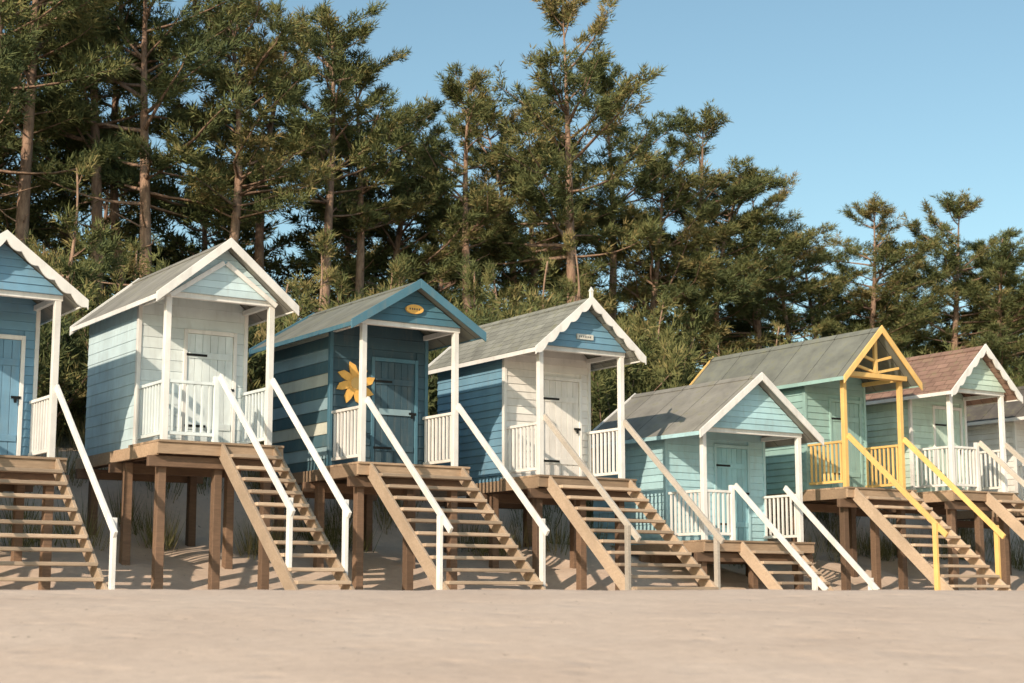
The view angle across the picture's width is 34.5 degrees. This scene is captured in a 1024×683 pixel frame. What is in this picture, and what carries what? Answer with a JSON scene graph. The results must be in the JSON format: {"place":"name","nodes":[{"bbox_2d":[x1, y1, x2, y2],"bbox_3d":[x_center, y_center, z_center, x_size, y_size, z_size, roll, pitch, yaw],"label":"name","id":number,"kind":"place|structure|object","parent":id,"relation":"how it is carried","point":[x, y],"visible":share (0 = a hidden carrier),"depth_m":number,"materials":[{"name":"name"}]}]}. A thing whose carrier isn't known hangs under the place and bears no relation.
{"place":"outdoors","nodes":[
{"label":"outdoors","id":0,"kind":"place"},
{"bbox_2d":[0,426,1023,682],"bbox_3d":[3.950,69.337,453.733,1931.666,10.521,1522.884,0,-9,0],"label":"sand ground","id":1,"kind":"structure","parent":0,"point":[238,626],"depth_m":11.67,"materials":[{"name":"beige sand"}]},
{"bbox_2d":[0,166,52,255],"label":"pine tree","id":2,"kind":"object","parent":1,"relation":"on","point":[8,199],"depth_m":47.95,"materials":[{"name":"green plant"}]},
{"bbox_2d":[0,32,78,241],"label":"pine tree","id":3,"kind":"object","parent":1,"relation":"on","point":[35,211],"visible":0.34,"depth_m":41.70,"materials":[{"name":"green plant"}]},
{"bbox_2d":[27,234,83,312],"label":"young pine tree","id":4,"kind":"object","parent":1,"relation":"on","point":[33,241],"visible":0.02,"depth_m":34.86,"materials":[{"name":"green plant"}]},
{"bbox_2d":[0,230,117,589],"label":"beach hut","id":5,"kind":"object","parent":1,"relation":"on","point":[36,292],"visible":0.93,"depth_m":23.10,"materials":[{"name":"blue paint"}]},
{"bbox_2d":[0,339,20,454],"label":"door","id":6,"kind":"structure","parent":5,"relation":"in","point":[10,350],"depth_m":23.85,"materials":[{"name":"blue paint"}]},
{"bbox_2d":[0,0,135,253],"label":"pine tree","id":7,"kind":"object","parent":1,"relation":"on","point":[14,56],"visible":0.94,"depth_m":36.44,"materials":[{"name":"green plant"}]},
{"bbox_2d":[0,0,139,200],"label":"pine tree","id":8,"kind":"object","parent":1,"relation":"on","point":[47,128],"visible":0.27,"depth_m":38.66,"materials":[{"name":"green plant"}]},
{"bbox_2d":[0,0,141,246],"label":"pine tree","id":9,"kind":"object","parent":1,"relation":"on","point":[23,207],"visible":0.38,"depth_m":37.67,"materials":[{"name":"green plant"}]},
{"bbox_2d":[0,114,157,297],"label":"pine tree","id":10,"kind":"object","parent":1,"relation":"on","point":[126,228],"visible":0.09,"depth_m":43.25,"materials":[{"name":"green plant"}]},
{"bbox_2d":[32,153,134,324],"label":"young pine tree","id":11,"kind":"object","parent":1,"relation":"on","point":[65,268],"visible":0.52,"depth_m":32.46,"materials":[{"name":"green plant"}]},
{"bbox_2d":[70,254,100,313],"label":"young pine tree","id":12,"kind":"object","parent":1,"relation":"on","point":[82,261],"visible":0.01,"depth_m":35.73,"materials":[{"name":"green plant"}]},
{"bbox_2d":[19,0,190,292],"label":"pine tree","id":13,"kind":"object","parent":1,"relation":"on","point":[62,144],"visible":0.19,"depth_m":41.66,"materials":[{"name":"green plant"}]},
{"bbox_2d":[33,102,189,297],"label":"pine tree","id":14,"kind":"object","parent":1,"relation":"on","point":[60,237],"visible":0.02,"depth_m":47.68,"materials":[{"name":"green plant"}]},
{"bbox_2d":[0,0,227,309],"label":"pine tree","id":15,"kind":"object","parent":1,"relation":"on","point":[96,207],"visible":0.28,"depth_m":39.65,"materials":[{"name":"green plant"}]},
{"bbox_2d":[90,235,154,305],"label":"young pine tree","id":16,"kind":"object","parent":1,"relation":"on","point":[136,245],"visible":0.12,"depth_m":35.24,"materials":[{"name":"green plant"}]},
{"bbox_2d":[20,0,285,285],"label":"pine tree","id":17,"kind":"object","parent":1,"relation":"on","point":[124,175],"visible":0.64,"depth_m":39.22,"materials":[{"name":"green plant"}]},
{"bbox_2d":[151,233,195,272],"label":"pine tree","id":18,"kind":"object","parent":1,"relation":"on","point":[156,239],"visible":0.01,"depth_m":58.53,"materials":[{"name":"green plant"}]},
{"bbox_2d":[69,238,354,589],"bbox_3d":[-4.368,1.559,24.437,2.280,6.212,6.970,6,-11,-33],"label":"beach hut","id":19,"kind":"object","parent":1,"relation":"on","point":[168,400],"visible":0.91,"depth_m":25.02,"materials":[{"name":"white paint"}]},
{"bbox_2d":[185,333,232,442],"bbox_3d":[-4.696,0.771,25.575,0.754,1.750,0.050,6,-11,-33],"label":"door","id":20,"kind":"structure","parent":19,"relation":"in","point":[218,350],"depth_m":25.61,"materials":[{"name":"white paint"}]},
{"bbox_2d":[122,100,321,276],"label":"pine tree","id":21,"kind":"object","parent":1,"relation":"on","point":[247,235],"visible":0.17,"depth_m":45.75,"materials":[{"name":"green plant"}]},
{"bbox_2d":[166,160,290,289],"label":"pine tree","id":22,"kind":"object","parent":1,"relation":"on","point":[196,234],"visible":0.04,"depth_m":50.68,"materials":[{"name":"green plant"}]},
{"bbox_2d":[155,0,348,269],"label":"pine tree","id":23,"kind":"object","parent":1,"relation":"on","point":[259,236],"visible":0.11,"depth_m":43.24,"materials":[{"name":"green plant"}]},
{"bbox_2d":[166,0,370,261],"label":"pine tree","id":24,"kind":"object","parent":1,"relation":"on","point":[252,53],"visible":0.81,"depth_m":40.14,"materials":[{"name":"green plant"}]},
{"bbox_2d":[260,276,303,337],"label":"young pine tree","id":25,"kind":"object","parent":1,"relation":"on","point":[290,288],"visible":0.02,"depth_m":36.23,"materials":[{"name":"green plant"}]},
{"bbox_2d":[215,0,422,310],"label":"pine tree","id":26,"kind":"object","parent":1,"relation":"on","point":[333,41],"visible":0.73,"depth_m":42.41,"materials":[{"name":"green plant"}]},
{"bbox_2d":[287,226,366,324],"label":"young pine tree","id":27,"kind":"object","parent":1,"relation":"on","point":[322,241],"visible":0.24,"depth_m":36.49,"materials":[{"name":"green plant"}]},
{"bbox_2d":[242,119,425,307],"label":"pine tree","id":28,"kind":"object","parent":1,"relation":"on","point":[380,262],"visible":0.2,"depth_m":46.64,"materials":[{"name":"green plant"}]},
{"bbox_2d":[325,272,352,306],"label":"young pine tree","id":29,"kind":"object","parent":1,"relation":"on","point":[341,284],"visible":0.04,"depth_m":38.87,"materials":[{"name":"green plant"}]},
{"bbox_2d":[269,47,440,296],"bbox_3d":[-4.163,-2.361,43.285,4.517,11.236,4.698,-4,-9,22],"label":"pine tree","id":30,"kind":"object","parent":1,"relation":"on","point":[357,233],"visible":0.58,"depth_m":43.43,"materials":[{"name":"green plant"}]},
{"bbox_2d":[284,220,431,318],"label":"pine tree","id":31,"kind":"object","parent":1,"relation":"on","point":[381,249],"visible":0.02,"depth_m":51.62,"materials":[{"name":"green plant"}]},
{"bbox_2d":[330,242,392,301],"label":"pine tree","id":32,"kind":"object","parent":1,"relation":"on","point":[364,262],"depth_m":62.04,"materials":[{"name":"green plant"}]},
{"bbox_2d":[359,256,411,298],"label":"young pine tree","id":33,"kind":"object","parent":1,"relation":"on","point":[396,271],"visible":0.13,"depth_m":36.59,"materials":[{"name":"green plant"}]},
{"bbox_2d":[283,98,500,314],"bbox_3d":[-2.936,-1.841,45.710,5.681,10.388,6.189,-1,-9,4],"label":"pine tree","id":34,"kind":"object","parent":1,"relation":"on","point":[429,256],"visible":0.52,"depth_m":44.59,"materials":[{"name":"green plant"}]},
{"bbox_2d":[367,250,417,296],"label":"young pine tree","id":35,"kind":"object","parent":1,"relation":"on","point":[404,259],"visible":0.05,"depth_m":39.14,"materials":[{"name":"green plant"}]},
{"bbox_2d":[248,279,549,590],"bbox_3d":[-1.688,1.986,26.292,2.480,5.938,6.762,6,-11,-33],"label":"beach hut","id":36,"kind":"object","parent":1,"relation":"on","point":[351,378],"visible":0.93,"depth_m":26.82,"materials":[{"name":"blue paint"}]},
{"bbox_2d":[374,361,413,463],"bbox_3d":[-1.954,1.222,27.342,0.754,1.750,0.050,6,-11,-33],"label":"door","id":37,"kind":"structure","parent":36,"relation":"in","point":[398,394],"depth_m":27.36,"materials":[{"name":"blue paint"}]},
{"bbox_2d":[374,196,504,318],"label":"pine tree","id":38,"kind":"object","parent":1,"relation":"on","point":[447,286],"visible":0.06,"depth_m":55.23,"materials":[{"name":"green plant"}]},
{"bbox_2d":[416,231,503,305],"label":"pine tree","id":39,"kind":"object","parent":1,"relation":"on","point":[454,286],"visible":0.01,"depth_m":63.59,"materials":[{"name":"green plant"}]},
{"bbox_2d":[388,61,534,312],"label":"pine tree","id":40,"kind":"object","parent":1,"relation":"on","point":[454,91],"visible":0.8,"depth_m":44.65,"materials":[{"name":"green plant"}]},
{"bbox_2d":[457,258,508,320],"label":"young pine tree","id":41,"kind":"object","parent":1,"relation":"on","point":[472,277],"visible":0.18,"depth_m":37.88,"materials":[{"name":"green plant"}]},
{"bbox_2d":[411,194,562,315],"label":"pine tree","id":42,"kind":"object","parent":1,"relation":"on","point":[523,278],"visible":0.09,"depth_m":46.97,"materials":[{"name":"green plant"}]},
{"bbox_2d":[472,260,532,321],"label":"young pine tree","id":43,"kind":"object","parent":1,"relation":"on","point":[490,273],"visible":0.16,"depth_m":39.99,"materials":[{"name":"green plant"}]},
{"bbox_2d":[418,93,598,312],"bbox_3d":[-0.236,-1.835,47.592,5.495,11.062,4.811,2,-9,-15],"label":"pine tree","id":44,"kind":"object","parent":1,"relation":"on","point":[513,119],"visible":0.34,"depth_m":47.74,"materials":[{"name":"green plant"}]},
{"bbox_2d":[0,224,1023,465],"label":"shrub thicket","id":45,"kind":"object","parent":1,"relation":"on","point":[668,365],"visible":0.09,"depth_m":34.67,"materials":[{"name":"green plant"}]},
{"bbox_2d":[0,399,1023,570],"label":"marram grass","id":46,"kind":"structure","parent":1,"relation":"on","point":[332,541],"depth_m":29.41,"materials":[{"name":"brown plant"}]},
{"bbox_2d":[431,118,635,314],"bbox_3d":[0.400,-1.633,48.274,6.321,10.870,5.802,-3,-9,17],"label":"pine tree","id":47,"kind":"object","parent":1,"relation":"on","point":[588,268],"visible":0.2,"depth_m":47.93,"materials":[{"name":"green plant"}]},
{"bbox_2d":[515,251,565,314],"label":"young pine tree","id":48,"kind":"object","parent":1,"relation":"on","point":[546,263],"visible":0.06,"depth_m":40.17,"materials":[{"name":"green plant"}]},
{"bbox_2d":[493,245,607,305],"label":"pine tree","id":49,"kind":"object","parent":1,"relation":"on","point":[600,281],"visible":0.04,"depth_m":50.37,"materials":[{"name":"green plant"}]},
{"bbox_2d":[523,259,598,303],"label":"pine tree","id":50,"kind":"object","parent":1,"relation":"on","point":[550,289],"depth_m":54.99,"materials":[{"name":"green plant"}]},
{"bbox_2d":[456,0,669,302],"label":"pine tree","id":51,"kind":"object","parent":1,"relation":"on","point":[562,118],"visible":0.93,"depth_m":45.12,"materials":[{"name":"green plant"}]},
{"bbox_2d":[551,273,596,305],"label":"young pine tree","id":52,"kind":"object","parent":1,"relation":"on","point":[584,285],"visible":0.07,"depth_m":43.26,"materials":[{"name":"green plant"}]},
{"bbox_2d":[428,287,724,589],"bbox_3d":[1.112,2.164,28.186,2.320,6.166,6.686,6,-11,-33],"label":"beach hut","id":53,"kind":"object","parent":1,"relation":"on","point":[525,391],"visible":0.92,"depth_m":28.64,"materials":[{"name":"beige paint"}]},
{"bbox_2d":[544,380,578,475],"bbox_3d":[0.869,1.572,29.178,0.754,1.750,0.050,6,-11,-33],"label":"door","id":54,"kind":"structure","parent":53,"relation":"in","point":[563,412],"depth_m":29.18,"materials":[{"name":"beige paint"}]},
{"bbox_2d":[544,228,633,333],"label":"young pine tree","id":55,"kind":"object","parent":1,"relation":"on","point":[568,286],"visible":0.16,"depth_m":41.34,"materials":[{"name":"green plant"}]},
{"bbox_2d":[521,62,686,320],"bbox_3d":[2.992,-2.382,48.901,4.726,12.394,4.915,3,-9,-20],"label":"pine tree","id":56,"kind":"object","parent":1,"relation":"on","point":[646,141],"visible":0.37,"depth_m":48.91,"materials":[{"name":"green plant"}]},
{"bbox_2d":[617,281,696,349],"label":"pine tree","id":57,"kind":"object","parent":1,"relation":"on","point":[634,304],"visible":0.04,"depth_m":57.83,"materials":[{"name":"green plant"}]},
{"bbox_2d":[624,290,691,354],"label":"young pine tree","id":58,"kind":"object","parent":1,"relation":"on","point":[664,300],"visible":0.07,"depth_m":42.29,"materials":[{"name":"green plant"}]},
{"bbox_2d":[576,133,765,366],"bbox_3d":[4.620,-1.133,49.439,6.144,10.222,5.640,0,-9,-2],"label":"pine tree","id":59,"kind":"object","parent":1,"relation":"on","point":[683,198],"visible":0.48,"depth_m":49.00,"materials":[{"name":"green plant"}]},
{"bbox_2d":[577,98,816,369],"bbox_3d":[5.760,-1.706,50.676,6.522,11.956,5.780,7,-12,-40],"label":"pine tree","id":60,"kind":"object","parent":1,"relation":"on","point":[711,124],"visible":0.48,"depth_m":50.47,"materials":[{"name":"green plant"}]},
{"bbox_2d":[625,229,775,373],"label":"pine tree","id":61,"kind":"object","parent":1,"relation":"on","point":[720,330],"visible":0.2,"depth_m":49.97,"materials":[{"name":"green plant"}]},
{"bbox_2d":[694,332,740,376],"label":"young pine tree","id":62,"kind":"object","parent":1,"relation":"on","point":[714,342],"visible":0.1,"depth_m":42.31,"materials":[{"name":"green plant"}]},
{"bbox_2d":[632,153,811,366],"bbox_3d":[6.551,-0.807,50.992,5.687,9.917,4.979,-1,-9,6],"label":"pine tree","id":63,"kind":"object","parent":1,"relation":"on","point":[766,254],"visible":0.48,"depth_m":50.61,"materials":[{"name":"green plant"}]},
{"bbox_2d":[695,323,752,371],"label":"pine tree","id":64,"kind":"object","parent":1,"relation":"on","point":[708,352],"visible":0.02,"depth_m":56.92,"materials":[{"name":"green plant"}]},
{"bbox_2d":[591,372,879,590],"bbox_3d":[4.081,3.133,30.555,3.000,4.978,5.812,6,-11,-33],"label":"beach hut","id":65,"kind":"object","parent":1,"relation":"on","point":[708,443],"visible":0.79,"depth_m":30.59,"materials":[{"name":"teal paint"}]},
{"bbox_2d":[717,448,747,540],"bbox_3d":[4.159,2.899,31.176,0.754,1.750,0.050,6,-11,-33],"label":"door","id":66,"kind":"structure","parent":65,"relation":"in","point":[736,458],"depth_m":31.21,"materials":[{"name":"teal paint"}]},
{"bbox_2d":[666,164,841,348],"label":"pine tree","id":67,"kind":"object","parent":1,"relation":"on","point":[773,219],"visible":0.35,"depth_m":51.69,"materials":[{"name":"green plant"}]},
{"bbox_2d":[702,294,812,363],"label":"pine tree","id":68,"kind":"object","parent":1,"relation":"on","point":[773,321],"visible":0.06,"depth_m":53.90,"materials":[{"name":"green plant"}]},
{"bbox_2d":[769,319,785,345],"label":"young pine tree","id":69,"kind":"object","parent":1,"relation":"on","point":[778,327],"visible":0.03,"depth_m":46.84,"materials":[{"name":"green plant"}]},
{"bbox_2d":[719,220,879,349],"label":"pine tree","id":70,"kind":"object","parent":1,"relation":"on","point":[783,313],"visible":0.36,"depth_m":53.41,"materials":[{"name":"green plant"}]},
{"bbox_2d":[728,236,913,345],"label":"pine tree","id":71,"kind":"object","parent":1,"relation":"on","point":[839,288],"visible":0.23,"depth_m":54.65,"materials":[{"name":"green plant"}]},
{"bbox_2d":[818,299,854,337],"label":"pine tree","id":72,"kind":"object","parent":1,"relation":"on","point":[838,321],"depth_m":61.95,"materials":[{"name":"green plant"}]},
{"bbox_2d":[689,325,1010,590],"bbox_3d":[6.615,2.848,32.482,2.120,6.132,8.006,6,-11,-33],"label":"beach hut","id":73,"kind":"object","parent":1,"relation":"on","point":[824,385],"visible":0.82,"depth_m":32.39,"materials":[{"name":"green paint"}]},
{"bbox_2d":[832,402,860,487],"bbox_3d":[6.673,2.102,32.984,0.754,1.750,0.050,6,-11,-33],"label":"door","id":74,"kind":"structure","parent":73,"relation":"in","point":[852,409],"depth_m":33.02,"materials":[{"name":"green paint"}]},
{"bbox_2d":[808,296,926,357],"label":"pine tree","id":75,"kind":"object","parent":1,"relation":"on","point":[848,323],"visible":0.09,"depth_m":55.18,"materials":[{"name":"green plant"}]},
{"bbox_2d":[782,190,962,355],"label":"pine tree","id":76,"kind":"object","parent":1,"relation":"on","point":[870,209],"visible":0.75,"depth_m":54.08,"materials":[{"name":"green plant"}]},
{"bbox_2d":[843,234,974,352],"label":"pine tree","id":77,"kind":"object","parent":1,"relation":"on","point":[961,329],"visible":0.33,"depth_m":55.38,"materials":[{"name":"green plant"}]},
{"bbox_2d":[891,302,960,354],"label":"pine tree","id":78,"kind":"object","parent":1,"relation":"on","point":[939,348],"visible":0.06,"depth_m":56.42,"materials":[{"name":"green plant"}]},
{"bbox_2d":[835,344,1023,589],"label":"beach hut","id":79,"kind":"object","parent":1,"relation":"on","point":[955,383],"visible":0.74,"depth_m":33.99,"materials":[{"name":"green paint"}]},
{"bbox_2d":[935,409,961,490],"bbox_3d":[9.152,2.309,34.612,0.754,1.750,0.050,6,-11,-33],"label":"door","id":80,"kind":"structure","parent":79,"relation":"in","point":[940,415],"depth_m":34.61,"materials":[{"name":"green paint"}]},
{"bbox_2d":[874,187,1023,356],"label":"pine tree","id":81,"kind":"object","parent":1,"relation":"on","point":[951,256],"visible":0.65,"depth_m":55.71,"materials":[{"name":"green plant"}]},
{"bbox_2d":[927,237,1022,373],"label":"pine tree","id":82,"kind":"object","parent":1,"relation":"on","point":[976,247],"visible":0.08,"depth_m":58.16,"materials":[{"name":"green plant"}]},
{"bbox_2d":[936,227,1023,385],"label":"pine tree","id":83,"kind":"object","parent":1,"relation":"on","point":[1003,253],"visible":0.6,"depth_m":55.28,"materials":[{"name":"green plant"}]},
{"bbox_2d":[938,386,1023,574],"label":"beach hut","id":84,"kind":"object","parent":1,"relation":"on","point":[983,423],"visible":0.4,"depth_m":36.26,"materials":[{"name":"beige paint"}]},
{"bbox_2d":[959,296,1023,381],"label":"pine tree","id":85,"kind":"object","parent":1,"relation":"on","point":[971,310],"visible":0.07,"depth_m":57.21,"materials":[{"name":"green plant"}]},
{"bbox_2d":[1005,273,1023,377],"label":"pine tree","id":86,"kind":"object","parent":1,"relation":"on","point":[1019,317],"depth_m":58.34,"materials":[{"name":"green plant"}]},
{"bbox_2d":[1,0,1023,368],"label":"sky","id":87,"kind":"structure","parent":0,"point":[908,102],"materials":[{"name":"blue"}]}
]}

